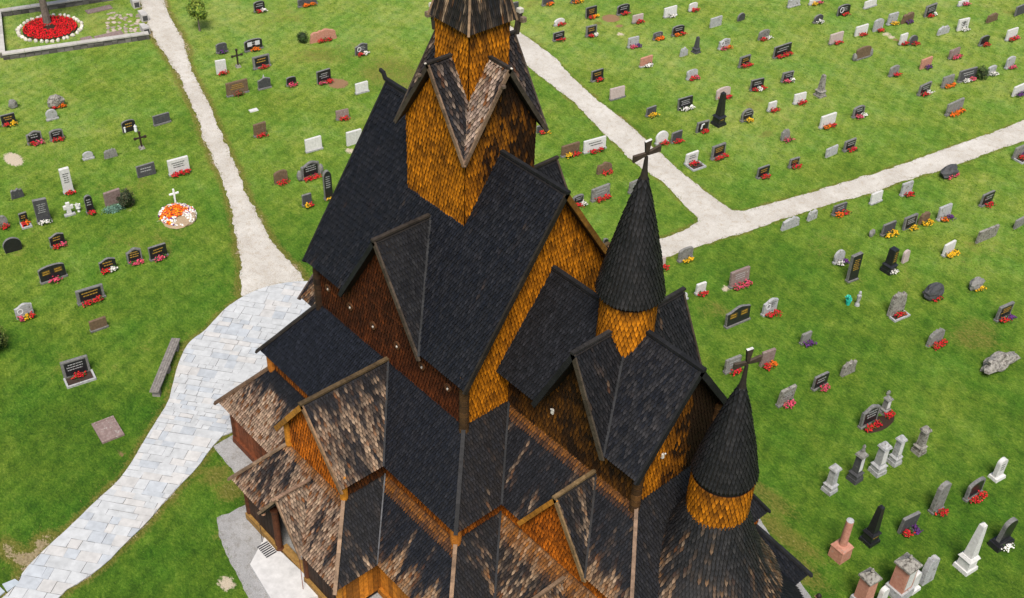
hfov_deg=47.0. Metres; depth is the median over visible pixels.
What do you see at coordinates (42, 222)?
grave flowers
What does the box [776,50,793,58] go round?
grave flowers
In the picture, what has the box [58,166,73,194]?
gravestone
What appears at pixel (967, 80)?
grave flowers
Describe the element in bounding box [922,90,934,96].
grave flowers
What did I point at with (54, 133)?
gravestone
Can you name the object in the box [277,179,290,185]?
grave flowers
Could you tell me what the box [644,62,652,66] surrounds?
grave flowers
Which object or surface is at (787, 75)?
gravestone
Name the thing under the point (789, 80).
grave flowers
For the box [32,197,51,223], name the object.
gravestone
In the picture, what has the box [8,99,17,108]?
boulder gravestone
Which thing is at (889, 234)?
grave flowers
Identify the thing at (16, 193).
gravestone
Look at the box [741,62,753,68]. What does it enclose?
grave flowers
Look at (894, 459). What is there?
grave pillar
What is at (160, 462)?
flagstone paving
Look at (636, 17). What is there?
gravestone
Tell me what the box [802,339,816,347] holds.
grave flowers
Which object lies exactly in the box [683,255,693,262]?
grave flowers
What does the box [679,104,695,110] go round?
grave flowers
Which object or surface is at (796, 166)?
grave flowers
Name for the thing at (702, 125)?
gravestone
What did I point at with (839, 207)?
gravestone
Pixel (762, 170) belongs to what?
gravestone
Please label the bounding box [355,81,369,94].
gravestone
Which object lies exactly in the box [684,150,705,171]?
gravestone
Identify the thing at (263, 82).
gravestone
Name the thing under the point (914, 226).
grave flowers
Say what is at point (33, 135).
gravestone
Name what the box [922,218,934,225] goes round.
grave flowers
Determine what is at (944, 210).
gravestone
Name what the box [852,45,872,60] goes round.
gravestone
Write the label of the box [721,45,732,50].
grave flowers
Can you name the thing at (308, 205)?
grave flowers
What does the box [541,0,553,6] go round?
gravestone
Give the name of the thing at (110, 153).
gravestone
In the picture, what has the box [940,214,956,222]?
grave flowers
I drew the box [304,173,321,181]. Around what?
grave flowers
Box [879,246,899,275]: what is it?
grave pillar
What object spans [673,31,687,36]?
grave flowers
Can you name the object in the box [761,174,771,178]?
grave flowers
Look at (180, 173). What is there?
grave flowers
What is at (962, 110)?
grave flowers
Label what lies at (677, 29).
gravestone
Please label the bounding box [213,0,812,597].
stave church
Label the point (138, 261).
grave flowers
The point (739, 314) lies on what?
gravestone
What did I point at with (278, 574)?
doorstep slab
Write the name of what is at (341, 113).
gravestone
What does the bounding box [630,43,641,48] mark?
grave flowers
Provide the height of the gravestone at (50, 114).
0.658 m
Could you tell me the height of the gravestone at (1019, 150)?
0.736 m
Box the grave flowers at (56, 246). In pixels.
[52,241,66,249]
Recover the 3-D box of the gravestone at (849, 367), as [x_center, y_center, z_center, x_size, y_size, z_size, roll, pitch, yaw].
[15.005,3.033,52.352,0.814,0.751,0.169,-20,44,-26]
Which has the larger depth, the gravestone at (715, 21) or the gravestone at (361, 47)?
the gravestone at (715, 21)
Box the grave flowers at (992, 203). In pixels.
[985,200,995,207]
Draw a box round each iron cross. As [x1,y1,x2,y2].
[133,131,146,149]
[231,49,242,67]
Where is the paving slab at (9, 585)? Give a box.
[2,579,19,591]
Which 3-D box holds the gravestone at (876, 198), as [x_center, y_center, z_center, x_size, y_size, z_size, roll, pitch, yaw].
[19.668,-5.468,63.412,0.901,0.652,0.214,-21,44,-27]
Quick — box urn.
[74,203,80,211]
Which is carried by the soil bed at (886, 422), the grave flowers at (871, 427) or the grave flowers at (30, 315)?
the grave flowers at (871, 427)
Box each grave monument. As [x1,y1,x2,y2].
[850,567,882,597]
[885,552,922,597]
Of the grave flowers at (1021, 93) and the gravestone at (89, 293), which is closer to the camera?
the gravestone at (89, 293)
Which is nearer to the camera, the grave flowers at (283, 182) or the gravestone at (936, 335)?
the gravestone at (936, 335)
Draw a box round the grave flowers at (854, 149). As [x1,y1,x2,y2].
[847,146,857,151]
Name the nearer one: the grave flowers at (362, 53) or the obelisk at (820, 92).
the obelisk at (820, 92)
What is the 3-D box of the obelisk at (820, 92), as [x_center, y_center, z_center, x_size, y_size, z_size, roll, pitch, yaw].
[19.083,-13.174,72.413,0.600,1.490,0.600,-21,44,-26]
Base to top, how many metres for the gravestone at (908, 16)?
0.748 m
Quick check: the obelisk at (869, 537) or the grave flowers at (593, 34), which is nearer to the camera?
the obelisk at (869, 537)
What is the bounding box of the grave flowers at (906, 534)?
[903,524,922,537]
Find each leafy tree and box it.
[39,0,51,25]
[186,0,207,30]
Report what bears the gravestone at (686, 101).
on the ground at (56, 496)
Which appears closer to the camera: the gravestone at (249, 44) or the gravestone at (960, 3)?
the gravestone at (249, 44)
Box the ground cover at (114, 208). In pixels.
[101,202,124,214]
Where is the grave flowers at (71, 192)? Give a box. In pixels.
[65,190,75,194]
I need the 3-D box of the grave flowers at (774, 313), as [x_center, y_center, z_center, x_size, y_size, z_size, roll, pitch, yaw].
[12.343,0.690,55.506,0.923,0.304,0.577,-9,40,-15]
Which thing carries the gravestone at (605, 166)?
on the ground at (56, 496)
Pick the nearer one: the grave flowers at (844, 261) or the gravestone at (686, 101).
the grave flowers at (844, 261)
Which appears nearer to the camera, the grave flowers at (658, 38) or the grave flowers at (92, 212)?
the grave flowers at (92, 212)
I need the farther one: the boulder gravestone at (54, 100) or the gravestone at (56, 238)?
the boulder gravestone at (54, 100)
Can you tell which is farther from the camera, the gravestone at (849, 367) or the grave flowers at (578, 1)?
the grave flowers at (578, 1)
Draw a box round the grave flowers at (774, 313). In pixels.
[765,309,782,317]
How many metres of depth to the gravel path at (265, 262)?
62.44 m
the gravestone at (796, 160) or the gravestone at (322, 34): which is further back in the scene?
the gravestone at (322, 34)
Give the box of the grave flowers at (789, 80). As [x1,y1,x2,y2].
[783,78,795,83]
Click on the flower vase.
(848, 300)
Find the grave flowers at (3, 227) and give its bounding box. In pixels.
[0,223,9,230]
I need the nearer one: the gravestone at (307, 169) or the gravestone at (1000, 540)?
the gravestone at (1000, 540)
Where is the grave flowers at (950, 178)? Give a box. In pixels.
[947,173,959,179]
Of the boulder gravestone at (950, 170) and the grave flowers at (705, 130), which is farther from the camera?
the grave flowers at (705, 130)
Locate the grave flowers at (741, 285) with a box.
[732,278,752,290]
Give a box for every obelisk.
[691,36,700,53]
[710,91,726,127]
[813,74,826,98]
[858,504,884,548]
[952,522,987,576]
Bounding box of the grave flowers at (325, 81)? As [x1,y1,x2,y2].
[319,79,333,84]
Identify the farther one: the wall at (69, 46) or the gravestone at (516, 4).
the gravestone at (516, 4)
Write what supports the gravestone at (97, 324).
on the ground at (56, 496)
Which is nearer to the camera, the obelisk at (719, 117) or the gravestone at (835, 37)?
the obelisk at (719, 117)
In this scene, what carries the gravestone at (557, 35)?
on the ground at (56, 496)
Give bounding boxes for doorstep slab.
[250,537,317,597]
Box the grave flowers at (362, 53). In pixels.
[358,50,369,56]
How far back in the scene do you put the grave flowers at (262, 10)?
79.23 m
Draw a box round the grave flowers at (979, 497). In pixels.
[969,490,987,503]
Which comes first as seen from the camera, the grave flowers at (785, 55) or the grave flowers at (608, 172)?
the grave flowers at (608, 172)
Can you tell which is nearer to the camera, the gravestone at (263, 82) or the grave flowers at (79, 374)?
the grave flowers at (79, 374)
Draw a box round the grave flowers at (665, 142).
[659,139,669,145]
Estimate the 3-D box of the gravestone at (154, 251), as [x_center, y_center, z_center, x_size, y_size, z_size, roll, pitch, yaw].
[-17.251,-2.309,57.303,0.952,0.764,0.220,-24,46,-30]
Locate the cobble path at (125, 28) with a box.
[105,12,140,33]
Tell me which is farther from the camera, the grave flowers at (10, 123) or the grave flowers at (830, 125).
the grave flowers at (830, 125)
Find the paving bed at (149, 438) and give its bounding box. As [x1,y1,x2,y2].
[13,294,305,597]
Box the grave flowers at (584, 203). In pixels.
[575,199,587,206]
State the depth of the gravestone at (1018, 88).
73.58 m
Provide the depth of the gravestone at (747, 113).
69.82 m
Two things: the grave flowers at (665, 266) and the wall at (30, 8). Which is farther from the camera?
the wall at (30, 8)
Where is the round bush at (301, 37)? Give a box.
[297,31,308,42]
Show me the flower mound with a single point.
(176, 215)
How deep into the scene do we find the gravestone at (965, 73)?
74.83 m
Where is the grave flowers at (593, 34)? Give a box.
[589,32,598,37]
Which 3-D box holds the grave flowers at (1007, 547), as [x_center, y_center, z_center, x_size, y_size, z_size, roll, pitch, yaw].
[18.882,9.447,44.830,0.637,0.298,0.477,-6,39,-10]
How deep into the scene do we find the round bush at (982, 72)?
74.92 m
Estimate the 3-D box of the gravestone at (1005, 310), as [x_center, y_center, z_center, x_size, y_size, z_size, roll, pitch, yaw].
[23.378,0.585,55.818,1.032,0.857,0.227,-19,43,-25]
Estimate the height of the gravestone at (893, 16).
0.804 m
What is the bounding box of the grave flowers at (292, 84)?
[288,82,297,87]
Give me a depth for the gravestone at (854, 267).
57.46 m
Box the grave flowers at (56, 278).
[48,275,62,283]
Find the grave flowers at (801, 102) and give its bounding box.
[798,99,807,105]
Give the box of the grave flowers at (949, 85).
[945,81,956,88]
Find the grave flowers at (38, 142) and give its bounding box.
[27,139,44,145]
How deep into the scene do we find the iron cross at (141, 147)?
65.04 m
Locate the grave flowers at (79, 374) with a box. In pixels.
[71,371,85,379]
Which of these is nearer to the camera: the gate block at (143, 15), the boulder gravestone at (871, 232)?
the boulder gravestone at (871, 232)
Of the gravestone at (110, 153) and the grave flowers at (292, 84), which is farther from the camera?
the grave flowers at (292, 84)
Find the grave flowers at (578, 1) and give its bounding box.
[572,0,583,3]
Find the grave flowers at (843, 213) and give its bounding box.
[834,209,851,217]
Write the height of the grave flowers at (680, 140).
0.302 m
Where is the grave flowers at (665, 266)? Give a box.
[663,264,669,270]
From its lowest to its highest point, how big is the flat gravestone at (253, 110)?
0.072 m
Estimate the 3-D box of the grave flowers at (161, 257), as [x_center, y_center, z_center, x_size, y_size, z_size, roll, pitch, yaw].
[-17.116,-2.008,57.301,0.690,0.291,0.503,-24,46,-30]
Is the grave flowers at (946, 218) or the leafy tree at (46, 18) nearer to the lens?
the grave flowers at (946, 218)
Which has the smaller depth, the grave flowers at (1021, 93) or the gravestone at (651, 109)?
the gravestone at (651, 109)
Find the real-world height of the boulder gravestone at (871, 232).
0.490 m
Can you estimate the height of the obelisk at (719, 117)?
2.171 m
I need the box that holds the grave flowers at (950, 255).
[945,249,960,258]
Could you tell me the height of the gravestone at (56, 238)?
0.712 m
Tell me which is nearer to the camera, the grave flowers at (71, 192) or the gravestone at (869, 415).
the gravestone at (869, 415)
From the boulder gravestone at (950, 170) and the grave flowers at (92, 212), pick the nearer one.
the grave flowers at (92, 212)
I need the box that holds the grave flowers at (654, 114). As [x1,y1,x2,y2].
[648,112,659,118]
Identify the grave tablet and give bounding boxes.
[877,585,889,597]
[912,570,921,595]
[987,457,1007,482]
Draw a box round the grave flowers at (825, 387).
[818,383,830,391]
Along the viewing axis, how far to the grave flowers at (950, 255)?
59.77 m
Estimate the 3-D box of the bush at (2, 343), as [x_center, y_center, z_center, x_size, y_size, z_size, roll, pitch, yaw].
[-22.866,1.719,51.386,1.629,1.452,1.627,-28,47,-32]
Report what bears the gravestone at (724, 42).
on the ground at (56, 496)
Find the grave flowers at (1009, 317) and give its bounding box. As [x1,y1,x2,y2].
[999,313,1016,322]
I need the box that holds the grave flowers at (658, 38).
[655,36,664,40]
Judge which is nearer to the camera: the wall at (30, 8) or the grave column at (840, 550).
the grave column at (840, 550)
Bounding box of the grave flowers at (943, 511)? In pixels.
[934,508,948,517]
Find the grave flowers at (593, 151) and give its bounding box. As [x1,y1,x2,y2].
[588,147,604,153]
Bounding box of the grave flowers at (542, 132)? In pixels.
[539,129,550,134]
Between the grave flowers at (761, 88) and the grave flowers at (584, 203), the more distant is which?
the grave flowers at (761, 88)
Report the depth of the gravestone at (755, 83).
72.93 m
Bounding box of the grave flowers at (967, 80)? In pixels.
[964,76,976,82]
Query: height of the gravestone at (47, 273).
0.834 m
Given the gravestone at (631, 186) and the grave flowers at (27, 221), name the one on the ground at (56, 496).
the gravestone at (631, 186)
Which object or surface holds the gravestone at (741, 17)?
on the ground at (56, 496)
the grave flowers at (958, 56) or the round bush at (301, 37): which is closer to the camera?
the round bush at (301, 37)
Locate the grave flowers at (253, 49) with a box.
[250,47,260,51]
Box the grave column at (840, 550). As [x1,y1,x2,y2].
[828,518,853,564]
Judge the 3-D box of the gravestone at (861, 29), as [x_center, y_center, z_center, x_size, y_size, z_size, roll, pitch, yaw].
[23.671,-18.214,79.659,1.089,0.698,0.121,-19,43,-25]
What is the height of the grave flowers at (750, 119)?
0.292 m
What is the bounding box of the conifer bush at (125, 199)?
[116,188,135,207]
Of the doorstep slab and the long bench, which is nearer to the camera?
the doorstep slab
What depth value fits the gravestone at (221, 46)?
74.41 m
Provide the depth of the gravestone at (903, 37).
78.65 m
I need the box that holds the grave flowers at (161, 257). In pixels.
[154,253,166,261]
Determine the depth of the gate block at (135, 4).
79.12 m
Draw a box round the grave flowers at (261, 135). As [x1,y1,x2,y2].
[257,132,268,137]
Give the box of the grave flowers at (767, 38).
[759,35,773,40]
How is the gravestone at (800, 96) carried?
on the ground at (56, 496)
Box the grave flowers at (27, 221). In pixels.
[21,219,30,226]
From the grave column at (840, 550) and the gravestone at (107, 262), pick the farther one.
the gravestone at (107, 262)
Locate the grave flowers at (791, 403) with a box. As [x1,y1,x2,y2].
[783,399,796,408]
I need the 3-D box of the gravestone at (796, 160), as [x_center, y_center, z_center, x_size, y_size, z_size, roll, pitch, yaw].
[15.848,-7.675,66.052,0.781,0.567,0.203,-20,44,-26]
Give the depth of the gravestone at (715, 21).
79.84 m
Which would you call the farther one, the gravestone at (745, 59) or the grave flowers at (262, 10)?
the grave flowers at (262, 10)
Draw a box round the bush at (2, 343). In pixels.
[0,326,8,348]
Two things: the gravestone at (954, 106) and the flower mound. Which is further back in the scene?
the gravestone at (954, 106)
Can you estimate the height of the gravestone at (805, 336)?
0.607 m
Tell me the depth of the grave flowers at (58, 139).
65.50 m
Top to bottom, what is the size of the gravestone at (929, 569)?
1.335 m
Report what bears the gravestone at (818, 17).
on the ground at (56, 496)
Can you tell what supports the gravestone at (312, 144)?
on the ground at (56, 496)
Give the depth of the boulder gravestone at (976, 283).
57.48 m
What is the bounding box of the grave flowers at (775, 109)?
[769,107,779,111]
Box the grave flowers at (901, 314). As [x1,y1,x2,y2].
[894,310,906,317]
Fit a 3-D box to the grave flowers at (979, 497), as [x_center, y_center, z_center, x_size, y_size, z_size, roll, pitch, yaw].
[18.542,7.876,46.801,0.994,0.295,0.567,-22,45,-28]
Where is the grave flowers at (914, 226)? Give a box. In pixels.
[909,223,918,230]
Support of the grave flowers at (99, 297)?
on the ground at (56, 496)
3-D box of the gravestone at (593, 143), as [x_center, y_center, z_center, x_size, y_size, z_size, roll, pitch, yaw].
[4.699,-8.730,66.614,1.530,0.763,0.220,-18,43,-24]
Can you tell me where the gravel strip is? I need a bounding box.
[213,435,810,597]
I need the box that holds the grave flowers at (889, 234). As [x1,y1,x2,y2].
[884,229,898,237]
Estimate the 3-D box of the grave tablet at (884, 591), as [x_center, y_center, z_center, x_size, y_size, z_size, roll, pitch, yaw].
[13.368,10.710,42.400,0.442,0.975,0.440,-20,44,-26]
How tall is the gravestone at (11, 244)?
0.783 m
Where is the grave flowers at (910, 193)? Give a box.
[904,191,914,197]
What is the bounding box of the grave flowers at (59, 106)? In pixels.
[50,103,66,108]
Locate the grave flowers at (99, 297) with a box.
[82,295,103,306]
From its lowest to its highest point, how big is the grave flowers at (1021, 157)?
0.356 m
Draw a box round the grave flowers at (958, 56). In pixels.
[951,53,962,59]
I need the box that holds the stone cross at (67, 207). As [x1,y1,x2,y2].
[63,202,75,216]
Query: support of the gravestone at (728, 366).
on the ground at (56, 496)
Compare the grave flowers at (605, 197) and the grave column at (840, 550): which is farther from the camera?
the grave flowers at (605, 197)
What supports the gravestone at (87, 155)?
on the ground at (56, 496)
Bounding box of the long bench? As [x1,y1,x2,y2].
[149,338,179,396]
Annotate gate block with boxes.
[130,0,139,8]
[138,10,148,21]
[139,23,150,33]
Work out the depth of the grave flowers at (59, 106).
68.31 m
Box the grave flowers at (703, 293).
[698,291,708,296]
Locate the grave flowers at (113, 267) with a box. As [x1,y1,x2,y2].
[101,265,117,274]
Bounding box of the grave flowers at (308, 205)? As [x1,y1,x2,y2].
[304,201,314,208]
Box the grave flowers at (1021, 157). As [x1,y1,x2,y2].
[1018,152,1023,159]
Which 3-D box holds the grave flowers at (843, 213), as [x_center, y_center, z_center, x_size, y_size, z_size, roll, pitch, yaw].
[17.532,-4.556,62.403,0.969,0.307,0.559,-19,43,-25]
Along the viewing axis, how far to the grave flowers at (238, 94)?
70.22 m
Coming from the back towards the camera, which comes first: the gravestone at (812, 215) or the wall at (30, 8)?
the wall at (30, 8)
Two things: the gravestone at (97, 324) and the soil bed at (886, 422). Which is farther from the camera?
the gravestone at (97, 324)
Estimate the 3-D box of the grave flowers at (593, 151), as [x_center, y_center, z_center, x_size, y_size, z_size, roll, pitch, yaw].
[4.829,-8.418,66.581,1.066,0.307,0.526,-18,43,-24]
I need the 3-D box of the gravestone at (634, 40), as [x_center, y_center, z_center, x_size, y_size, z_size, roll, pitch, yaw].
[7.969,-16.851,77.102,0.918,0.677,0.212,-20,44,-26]
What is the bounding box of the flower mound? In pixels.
[158,203,196,228]
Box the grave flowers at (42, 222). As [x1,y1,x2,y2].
[39,219,52,225]
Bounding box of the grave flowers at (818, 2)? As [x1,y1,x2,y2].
[812,0,823,5]
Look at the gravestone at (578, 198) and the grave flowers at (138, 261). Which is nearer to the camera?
the grave flowers at (138, 261)
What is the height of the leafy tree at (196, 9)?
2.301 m
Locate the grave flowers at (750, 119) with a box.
[744,116,754,122]
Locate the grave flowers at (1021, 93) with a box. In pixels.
[1016,90,1023,96]
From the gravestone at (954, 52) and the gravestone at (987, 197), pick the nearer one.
the gravestone at (987, 197)
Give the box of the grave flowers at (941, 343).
[929,338,948,350]
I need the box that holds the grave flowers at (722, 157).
[714,153,728,160]
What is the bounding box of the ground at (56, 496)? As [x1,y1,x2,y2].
[0,0,1023,597]
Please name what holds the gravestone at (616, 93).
on the ground at (56, 496)
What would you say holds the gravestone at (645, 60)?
on the ground at (56, 496)
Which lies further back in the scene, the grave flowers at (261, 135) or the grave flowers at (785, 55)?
the grave flowers at (785, 55)
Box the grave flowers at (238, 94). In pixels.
[233,90,244,96]
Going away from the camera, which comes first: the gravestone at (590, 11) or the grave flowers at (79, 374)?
the grave flowers at (79, 374)
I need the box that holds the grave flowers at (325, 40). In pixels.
[318,37,332,42]
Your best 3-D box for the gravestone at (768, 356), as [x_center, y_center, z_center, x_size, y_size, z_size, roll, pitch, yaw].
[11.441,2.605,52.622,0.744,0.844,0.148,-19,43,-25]
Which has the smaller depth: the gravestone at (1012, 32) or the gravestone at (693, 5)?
the gravestone at (1012, 32)
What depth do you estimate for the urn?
60.16 m
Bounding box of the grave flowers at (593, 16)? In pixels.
[587,13,599,19]
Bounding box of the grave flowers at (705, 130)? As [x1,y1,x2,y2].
[700,128,709,133]
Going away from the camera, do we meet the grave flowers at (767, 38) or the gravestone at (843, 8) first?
the grave flowers at (767, 38)
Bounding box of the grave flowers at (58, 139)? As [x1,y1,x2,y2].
[52,136,64,142]
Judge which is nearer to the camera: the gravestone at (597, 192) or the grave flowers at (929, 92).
the gravestone at (597, 192)
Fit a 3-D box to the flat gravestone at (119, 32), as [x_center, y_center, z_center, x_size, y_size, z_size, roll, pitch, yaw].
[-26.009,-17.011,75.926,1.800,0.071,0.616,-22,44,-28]
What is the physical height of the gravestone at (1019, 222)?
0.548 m
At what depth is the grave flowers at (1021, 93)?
73.50 m
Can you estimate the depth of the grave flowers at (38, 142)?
65.12 m
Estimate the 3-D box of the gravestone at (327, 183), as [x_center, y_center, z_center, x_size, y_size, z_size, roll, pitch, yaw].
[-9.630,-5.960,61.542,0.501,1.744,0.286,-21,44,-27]
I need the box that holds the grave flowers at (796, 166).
[792,163,801,169]
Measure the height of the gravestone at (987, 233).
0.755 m
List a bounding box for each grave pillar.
[821,463,841,496]
[846,444,868,484]
[868,441,892,477]
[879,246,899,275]
[879,395,893,415]
[886,435,907,467]
[911,425,931,456]
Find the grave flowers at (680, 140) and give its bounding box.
[673,138,684,143]
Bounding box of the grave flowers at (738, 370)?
[730,368,742,376]
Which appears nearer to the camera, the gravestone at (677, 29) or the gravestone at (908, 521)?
the gravestone at (908, 521)
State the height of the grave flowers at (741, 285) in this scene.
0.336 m
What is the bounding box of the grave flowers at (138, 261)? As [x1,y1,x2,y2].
[129,258,143,265]
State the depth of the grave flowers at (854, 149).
67.57 m
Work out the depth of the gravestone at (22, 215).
59.13 m
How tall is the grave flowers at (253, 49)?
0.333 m
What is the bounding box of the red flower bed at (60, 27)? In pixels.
[22,15,77,40]
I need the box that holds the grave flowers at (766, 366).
[763,360,777,370]
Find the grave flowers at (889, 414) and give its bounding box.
[883,409,895,418]
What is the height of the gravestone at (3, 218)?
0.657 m
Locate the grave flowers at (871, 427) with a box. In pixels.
[865,420,882,432]
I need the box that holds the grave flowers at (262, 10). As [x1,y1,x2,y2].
[255,7,267,12]
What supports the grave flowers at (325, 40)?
on the ground at (56, 496)
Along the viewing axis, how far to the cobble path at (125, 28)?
77.36 m
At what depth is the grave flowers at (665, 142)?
67.46 m
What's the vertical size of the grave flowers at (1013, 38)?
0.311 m
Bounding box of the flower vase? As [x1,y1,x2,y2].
[845,294,851,305]
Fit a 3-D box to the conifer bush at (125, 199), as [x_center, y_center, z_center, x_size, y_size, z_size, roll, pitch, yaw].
[-19.863,-5.184,60.510,0.943,1.136,0.908,-28,47,-32]
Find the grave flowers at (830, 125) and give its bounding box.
[823,122,836,129]
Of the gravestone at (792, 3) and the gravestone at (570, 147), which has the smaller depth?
the gravestone at (570, 147)
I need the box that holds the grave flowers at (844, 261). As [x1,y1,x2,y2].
[837,257,849,265]
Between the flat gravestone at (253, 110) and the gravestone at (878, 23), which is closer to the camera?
the flat gravestone at (253, 110)
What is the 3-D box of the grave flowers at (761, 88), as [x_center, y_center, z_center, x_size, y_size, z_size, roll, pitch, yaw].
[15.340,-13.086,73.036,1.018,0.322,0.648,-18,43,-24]
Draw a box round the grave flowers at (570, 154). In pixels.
[565,150,581,158]
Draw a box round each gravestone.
[0,112,16,126]
[0,215,8,226]
[2,237,21,253]
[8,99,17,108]
[10,188,23,199]
[14,302,33,319]
[18,211,32,229]
[26,130,43,145]
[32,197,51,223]
[37,262,67,284]
[45,109,58,121]
[47,94,64,107]
[48,232,66,248]
[49,128,64,141]
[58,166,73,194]
[60,354,96,388]
[75,283,105,305]
[80,36,92,39]
[82,151,94,160]
[83,194,94,214]
[85,5,112,13]
[88,316,108,332]
[91,416,124,443]
[94,30,123,37]
[98,257,116,271]
[103,188,119,206]
[104,148,117,158]
[121,119,134,132]
[125,247,142,264]
[136,162,155,177]
[148,242,168,261]
[152,112,171,126]
[167,155,189,176]
[215,42,227,53]
[215,59,226,74]
[225,78,249,97]
[244,38,263,52]
[249,108,258,112]
[252,53,271,69]
[253,0,264,12]
[253,121,267,137]
[257,75,271,90]
[273,169,287,184]
[286,76,296,86]
[297,0,317,7]
[297,161,323,180]
[301,193,312,206]
[304,135,322,153]
[310,28,336,43]
[316,68,330,84]
[322,170,332,200]
[335,108,349,120]
[346,128,361,145]
[355,43,367,55]
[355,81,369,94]
[513,1,518,9]
[536,124,547,133]
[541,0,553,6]
[552,30,564,41]
[553,18,564,26]
[560,141,579,157]
[573,194,583,202]
[582,136,606,153]
[585,5,596,18]
[585,24,596,37]
[590,68,603,82]
[590,183,610,202]
[596,161,611,174]
[609,85,625,100]
[616,3,629,15]
[627,36,638,48]
[627,179,637,194]
[631,13,643,23]
[639,55,652,67]
[645,105,656,116]
[652,31,662,40]
[654,130,668,145]
[663,5,677,17]
[670,129,682,143]
[671,25,684,36]
[677,95,692,110]
[677,246,693,262]
[679,47,687,56]
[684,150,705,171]
[686,69,697,80]
[688,2,697,11]
[694,281,706,295]
[695,119,709,132]
[709,15,722,27]
[710,142,725,160]
[715,86,730,99]
[717,38,730,49]
[723,304,750,329]
[723,354,741,374]
[728,265,749,289]
[737,12,744,21]
[737,54,750,67]
[739,108,753,122]
[749,77,764,91]
[755,164,769,178]
[757,29,769,40]
[759,347,775,366]
[760,298,778,316]
[766,100,776,111]
[772,42,791,58]
[775,384,796,408]
[780,70,793,82]
[780,129,789,140]
[780,216,799,230]
[787,0,800,7]
[787,156,799,168]
[792,91,806,104]
[798,330,812,345]
[806,209,817,221]
[808,0,820,5]
[810,371,829,391]
[812,14,823,23]
[818,112,836,129]
[825,144,838,157]
[828,31,843,44]
[831,202,847,216]
[832,249,844,264]
[836,4,850,15]
[840,359,856,376]
[842,137,856,152]
[845,251,862,282]
[851,105,864,118]
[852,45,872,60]
[854,23,868,36]
[857,404,880,429]
[863,0,876,9]
[868,190,882,205]
[869,229,874,236]
[872,18,883,31]
[880,220,896,236]
[886,12,898,25]
[887,291,910,322]
[888,65,899,76]
[897,511,920,533]
[898,32,908,44]
[899,180,913,196]
[900,12,914,23]
[901,249,910,263]
[902,213,918,230]
[908,35,917,44]
[916,81,931,95]
[917,211,930,224]
[919,56,932,69]
[919,554,939,585]
[922,282,943,300]
[923,2,937,17]
[925,328,944,347]
[927,480,951,515]
[936,203,952,221]
[937,25,949,35]
[940,74,954,88]
[940,164,958,178]
[941,240,956,256]
[944,97,964,116]
[947,47,960,59]
[956,17,969,30]
[956,66,977,82]
[957,0,968,6]
[962,476,985,502]
[968,277,985,290]
[975,224,999,243]
[977,35,989,46]
[978,190,995,207]
[980,351,1020,373]
[985,12,998,22]
[987,517,1017,552]
[988,65,996,75]
[993,301,1014,322]
[1004,27,1018,41]
[1004,56,1015,69]
[1011,83,1023,96]
[1011,144,1023,163]
[1013,216,1023,229]
[1014,4,1023,16]
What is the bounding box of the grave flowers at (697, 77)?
[689,74,699,80]
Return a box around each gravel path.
[140,0,304,295]
[510,26,1023,256]
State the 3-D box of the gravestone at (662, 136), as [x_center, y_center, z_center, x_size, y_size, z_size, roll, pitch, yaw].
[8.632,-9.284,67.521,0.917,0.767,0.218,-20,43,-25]
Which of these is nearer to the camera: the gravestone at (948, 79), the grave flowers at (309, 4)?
the gravestone at (948, 79)
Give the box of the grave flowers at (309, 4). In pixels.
[302,2,316,6]
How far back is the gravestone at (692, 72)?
73.82 m
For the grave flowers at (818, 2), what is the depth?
83.25 m
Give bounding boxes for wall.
[0,0,111,16]
[0,11,4,57]
[2,31,149,59]
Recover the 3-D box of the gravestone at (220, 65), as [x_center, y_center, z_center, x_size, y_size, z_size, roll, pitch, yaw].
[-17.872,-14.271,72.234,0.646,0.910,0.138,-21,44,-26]
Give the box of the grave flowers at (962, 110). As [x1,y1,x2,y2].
[950,107,965,116]
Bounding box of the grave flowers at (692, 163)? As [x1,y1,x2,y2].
[689,160,699,166]
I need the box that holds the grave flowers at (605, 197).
[595,193,611,202]
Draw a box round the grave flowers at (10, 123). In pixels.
[3,120,17,127]
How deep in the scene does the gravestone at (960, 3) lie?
84.05 m
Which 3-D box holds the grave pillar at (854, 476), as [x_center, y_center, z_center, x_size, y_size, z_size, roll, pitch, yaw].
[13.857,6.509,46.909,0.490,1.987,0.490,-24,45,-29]
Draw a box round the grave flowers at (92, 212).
[88,209,96,215]
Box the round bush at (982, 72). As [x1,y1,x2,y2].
[975,64,989,79]
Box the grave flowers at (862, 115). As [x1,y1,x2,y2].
[856,113,868,118]
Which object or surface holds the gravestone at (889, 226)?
on the ground at (56, 496)
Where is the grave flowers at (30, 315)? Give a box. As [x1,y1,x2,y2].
[17,311,36,321]
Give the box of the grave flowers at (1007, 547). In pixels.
[1001,543,1014,551]
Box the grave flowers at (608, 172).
[602,169,613,175]
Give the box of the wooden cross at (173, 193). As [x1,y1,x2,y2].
[169,189,178,202]
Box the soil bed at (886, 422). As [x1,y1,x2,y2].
[863,416,893,432]
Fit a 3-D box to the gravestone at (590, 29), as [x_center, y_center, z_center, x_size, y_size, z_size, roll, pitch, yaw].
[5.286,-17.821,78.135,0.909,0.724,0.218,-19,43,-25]
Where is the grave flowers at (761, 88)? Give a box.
[752,85,767,91]
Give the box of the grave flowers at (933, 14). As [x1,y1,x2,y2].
[927,12,937,17]
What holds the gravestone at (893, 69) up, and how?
on the ground at (56, 496)
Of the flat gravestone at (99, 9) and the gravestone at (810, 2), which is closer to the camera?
the flat gravestone at (99, 9)
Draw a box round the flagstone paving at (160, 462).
[2,281,310,597]
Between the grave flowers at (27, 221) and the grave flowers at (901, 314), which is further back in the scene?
the grave flowers at (27, 221)
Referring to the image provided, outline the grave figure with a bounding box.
[854,291,861,306]
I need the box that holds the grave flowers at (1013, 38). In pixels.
[1009,35,1020,41]
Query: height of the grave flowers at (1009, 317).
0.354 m
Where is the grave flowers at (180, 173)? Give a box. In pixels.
[171,169,190,177]

